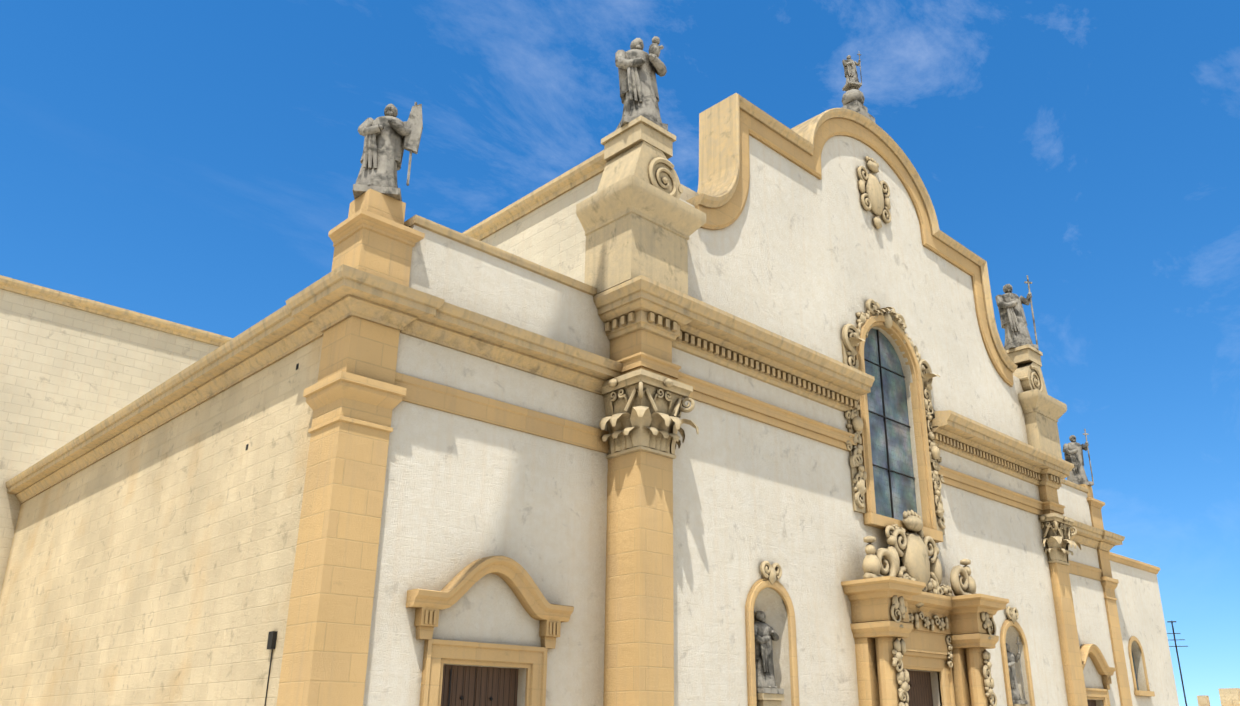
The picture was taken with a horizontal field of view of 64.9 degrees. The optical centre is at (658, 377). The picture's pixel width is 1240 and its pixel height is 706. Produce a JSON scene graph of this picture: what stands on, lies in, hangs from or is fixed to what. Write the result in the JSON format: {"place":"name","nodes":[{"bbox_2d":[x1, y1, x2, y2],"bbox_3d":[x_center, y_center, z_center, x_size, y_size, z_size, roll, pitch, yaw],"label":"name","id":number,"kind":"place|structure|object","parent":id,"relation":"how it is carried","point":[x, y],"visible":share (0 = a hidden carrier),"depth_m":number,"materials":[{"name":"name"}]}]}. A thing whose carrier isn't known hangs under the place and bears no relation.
{"place":"outdoors","nodes":[
{"label":"outdoors","id":0,"kind":"place"},
{"bbox_2d":[0,289,218,593],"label":"transept wall","id":1,"kind":"structure","parent":0,"point":[68,374],"depth_m":31.12,"materials":[{"name":"beige stone"}]},
{"bbox_2d":[0,150,606,346],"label":"cornices","id":2,"kind":"object","parent":1,"relation":"attached to","point":[575,176],"depth_m":30.52,"materials":[{"name":"stone"}]},
{"bbox_2d":[0,0,1239,705],"label":"sky","id":3,"kind":"structure","parent":0,"point":[192,163],"materials":[{"name":"blue"}]},
{"bbox_2d":[1131,649,1138,689],"bbox_3d":[18.283,11.128,37.849,0.040,2.000,1.200,-19,-27,41],"label":"window reveal","id":4,"kind":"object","parent":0,"point":[1135,670],"depth_m":38.10,"materials":[{"name":"beige stone"}]},
{"bbox_2d":[1110,561,1178,705],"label":"neighbour wall","id":5,"kind":"structure","parent":0,"point":[1139,607],"depth_m":38.97,"materials":[{"name":"white paint"}]},
{"bbox_2d":[1108,552,1159,696],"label":"trim","id":6,"kind":"structure","parent":5,"relation":"attached to","point":[1120,559],"depth_m":38.13,"materials":[{"name":"beige stone"}]},
{"bbox_2d":[1197,688,1239,705],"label":"houses","id":7,"kind":"structure","parent":0,"point":[1229,696],"depth_m":45.48,"materials":[{"name":"stone"}]},
{"label":"ground","id":8,"kind":"structure","parent":0,"visible":0},
{"bbox_2d":[0,135,1120,705],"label":"facade walls","id":9,"kind":"structure","parent":8,"relation":"on","point":[154,567],"depth_m":20.45,"materials":[{"name":"paint"}]},
{"bbox_2d":[264,631,277,705],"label":"cable box","id":10,"kind":"object","parent":9,"relation":"attached to","point":[272,639],"visible":1,"depth_m":15.36,"materials":[{"name":"grey metal"}]},
{"bbox_2d":[406,555,573,705],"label":"side door frame","id":11,"kind":"object","parent":9,"relation":"attached to","point":[428,605],"visible":1,"depth_m":16.50,"materials":[{"name":"stone"}]},
{"bbox_2d":[441,665,518,705],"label":"side door","id":12,"kind":"structure","parent":11,"relation":"in","point":[476,686],"depth_m":16.49,"materials":[{"name":"brown wood"}]},
{"bbox_2d":[276,189,1132,705],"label":"aisle piers","id":13,"kind":"structure","parent":9,"relation":"attached to","point":[358,391],"depth_m":15.73,"materials":[{"name":"beige stone"}]},
{"bbox_2d":[756,561,783,705],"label":"niche ornament","id":14,"kind":"object","parent":9,"relation":"attached to","point":[769,571],"visible":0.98,"depth_m":20.99,"materials":[{"name":"beige stone"}]},
{"bbox_2d":[745,578,798,705],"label":"niche frame","id":15,"kind":"object","parent":9,"relation":"attached to","point":[758,586],"visible":0.94,"depth_m":20.80,"materials":[{"name":"beige stone"}]},
{"bbox_2d":[754,588,790,705],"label":"niche","id":16,"kind":"object","parent":9,"relation":"in","point":[769,603],"visible":0.5,"depth_m":21.31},
{"bbox_2d":[754,611,783,693],"bbox_3d":[2.220,5.870,20.892,0.616,1.728,0.808,-19,-27,41],"label":"niche statue","id":17,"kind":"object","parent":16,"relation":"in","point":[765,634],"visible":0.88,"depth_m":20.65,"materials":[{"name":"grey stone"}]},
{"bbox_2d":[593,275,1073,488],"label":"cornice","id":18,"kind":"structure","parent":9,"relation":"attached to","point":[681,321],"depth_m":22.74,"materials":[{"name":"beige stone"}]},
{"bbox_2d":[599,369,1081,565],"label":"corinthian capitals","id":19,"kind":"object","parent":9,"relation":"attached to","point":[644,409],"visible":0.98,"depth_m":19.50,"materials":[{"name":"stone"}]},
{"bbox_2d":[603,329,1087,705],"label":"nave piers","id":20,"kind":"structure","parent":9,"relation":"attached to","point":[639,645],"depth_m":18.97,"materials":[{"name":"beige stone"}]},
{"bbox_2d":[695,109,1013,386],"bbox_3d":[6.448,-4.571,28.774,0.100,6.298,15.800,-19,-27,41],"label":"gable band","id":21,"kind":"object","parent":9,"relation":"attached to","point":[728,213],"visible":0.96,"depth_m":28.37,"materials":[{"name":"beige stone"}]},
{"bbox_2d":[857,156,890,228],"bbox_3d":[6.455,-5.517,29.111,0.280,2.450,1.683,-19,-27,41],"label":"cartouche","id":22,"kind":"object","parent":9,"relation":"attached to","point":[876,201],"visible":0.98,"depth_m":28.93,"materials":[{"name":"stone"}]},
{"bbox_2d":[864,328,916,520],"bbox_3d":[6.228,1.274,26.880,0.040,5.620,2.640,-19,-27,41],"label":"window glass","id":23,"kind":"object","parent":9,"relation":"attached to","point":[899,448],"visible":0.52,"depth_m":27.02,"materials":[{"name":"glass"}]},
{"bbox_2d":[864,329,914,517],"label":"window bars","id":24,"kind":"object","parent":23,"relation":"attached to","point":[887,451],"depth_m":26.92,"materials":[{"name":"metal"}]},
{"bbox_2d":[841,299,945,534],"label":"carved window ornament","id":25,"kind":"object","parent":9,"relation":"attached to","point":[851,340],"depth_m":26.78,"materials":[{"name":"beige stone"}]},
{"bbox_2d":[855,313,942,542],"bbox_3d":[6.455,1.149,26.686,0.320,6.282,3.540,-19,-27,41],"label":"window frame","id":26,"kind":"object","parent":9,"relation":"attached to","point":[871,517],"visible":0.83,"depth_m":26.92,"materials":[{"name":"beige stone"}]},
{"bbox_2d":[902,670,932,705],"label":"portal door","id":27,"kind":"structure","parent":9,"relation":"attached to","point":[919,691],"depth_m":24.95,"materials":[{"name":"brown wood"}]},
{"bbox_2d":[1006,606,1026,705],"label":"niche ornament","id":28,"kind":"object","parent":9,"relation":"attached to","point":[1012,614],"visible":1,"depth_m":28.72,"materials":[{"name":"beige stone"}]},
{"bbox_2d":[1000,619,1034,705],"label":"niche frame","id":29,"kind":"object","parent":9,"relation":"attached to","point":[1007,624],"visible":0.96,"depth_m":28.45,"materials":[{"name":"beige stone"}]},
{"bbox_2d":[1006,626,1029,705],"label":"niche","id":30,"kind":"object","parent":9,"relation":"in","point":[1012,634],"visible":0.33,"depth_m":28.94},
{"bbox_2d":[1006,637,1027,703],"bbox_3d":[10.246,8.571,28.543,0.708,1.882,0.836,-19,-27,41],"label":"niche statue","id":31,"kind":"object","parent":30,"relation":"in","point":[1012,658],"visible":0.58,"depth_m":28.29,"materials":[{"name":"grey stone"}]},
{"bbox_2d":[1087,700,1095,705],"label":"side door","id":32,"kind":"structure","parent":9,"relation":"attached to","point":[1091,702],"depth_m":33.65,"materials":[{"name":"brown wood"}]},
{"bbox_2d":[1080,644,1115,705],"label":"side door frame","id":33,"kind":"object","parent":9,"relation":"attached to","point":[1105,671],"visible":0.65,"depth_m":33.82,"materials":[{"name":"stone"}]},
{"bbox_2d":[6,215,1124,551],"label":"aisle cornices","id":34,"kind":"object","parent":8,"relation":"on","point":[310,313],"visible":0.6,"depth_m":18.51,"materials":[{"name":"beige stone"}]},
{"bbox_2d":[353,102,422,200],"bbox_3d":[-5.003,-4.184,18.062,1.164,2.150,0.757,4,-20,-10],"label":"corner statue","id":35,"kind":"object","parent":34,"relation":"on","point":[390,137],"visible":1,"depth_m":17.86,"materials":[{"name":"stone"}]},
{"bbox_2d":[1063,429,1093,485],"bbox_3d":[16.527,3.183,38.550,1.071,2.312,0.757,2,-20,-5],"label":"corner statue","id":36,"kind":"object","parent":34,"relation":"on","point":[1073,449],"visible":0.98,"depth_m":38.29,"materials":[{"name":"stone"}]},
{"bbox_2d":[481,172,698,282],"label":"wall","id":37,"kind":"structure","parent":8,"relation":"on","point":[550,235],"depth_m":23.45,"materials":[{"name":"beige stone"}]},
{"bbox_2d":[576,115,705,294],"bbox_3d":[-0.362,-3.588,21.441,1.750,4.080,2.300,-19,-27,41],"label":"statue pedestal","id":38,"kind":"object","parent":37,"relation":"on","point":[636,216],"visible":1,"depth_m":20.88,"materials":[{"name":"stone"}]},
{"bbox_2d":[615,36,667,130],"bbox_3d":[-0.424,-6.765,22.648,1.275,2.716,0.994,7,-21,-19],"label":"nave statue","id":39,"kind":"object","parent":38,"relation":"on","point":[639,68],"visible":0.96,"depth_m":22.40,"materials":[{"name":"stone"}]},
{"bbox_2d":[686,93,1017,372],"bbox_3d":[6.164,-4.822,29.165,1.300,6.040,15.838,-19,-27,41],"label":"gable coping","id":40,"kind":"object","parent":37,"relation":"on","point":[719,147],"visible":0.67,"depth_m":25.22,"materials":[{"name":"beige stone"}]},
{"bbox_2d":[841,89,874,122],"bbox_3d":[6.128,-8.329,30.478,0.900,1.530,0.900,-19,-27,41],"label":"statue pedestal","id":41,"kind":"object","parent":40,"relation":"on","point":[853,99],"visible":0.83,"depth_m":30.31,"materials":[{"name":"stone"}]},
{"bbox_2d":[842,52,861,90],"bbox_3d":[6.151,-9.792,31.012,0.623,1.344,0.440,5,-21,-14],"label":"statue","id":42,"kind":"object","parent":41,"relation":"on","point":[850,72],"visible":0.98,"depth_m":30.83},
{"bbox_2d":[1005,344,1066,458],"bbox_3d":[12.938,1.002,34.060,1.750,4.080,2.300,-19,-27,41],"label":"statue pedestal","id":43,"kind":"object","parent":37,"relation":"on","point":[1043,411],"visible":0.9,"depth_m":33.50,"materials":[{"name":"stone"}]},
{"bbox_2d":[995,275,1038,349],"bbox_3d":[12.917,-2.281,35.326,1.370,2.958,0.969,4,-20,-10],"label":"nave statue","id":44,"kind":"object","parent":43,"relation":"on","point":[1012,316],"visible":0.94,"depth_m":35.00,"materials":[{"name":"stone"}]},
{"bbox_2d":[841,576,1008,705],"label":"portal","id":45,"kind":"object","parent":8,"relation":"on","point":[876,630],"visible":0.98,"depth_m":24.58,"materials":[{"name":"beige stone"}]},
{"bbox_2d":[862,509,996,705],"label":"carved portal ornament","id":46,"kind":"object","parent":45,"relation":"attached to","point":[916,547],"visible":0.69,"depth_m":24.93,"materials":[{"name":"beige stone"}]},
{"bbox_2d":[1167,621,1187,705],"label":"roof antenna","id":47,"kind":"object","parent":8,"relation":"on","point":[1173,633],"visible":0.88,"depth_m":46.76,"materials":[{"name":"grey metal"}]}
]}

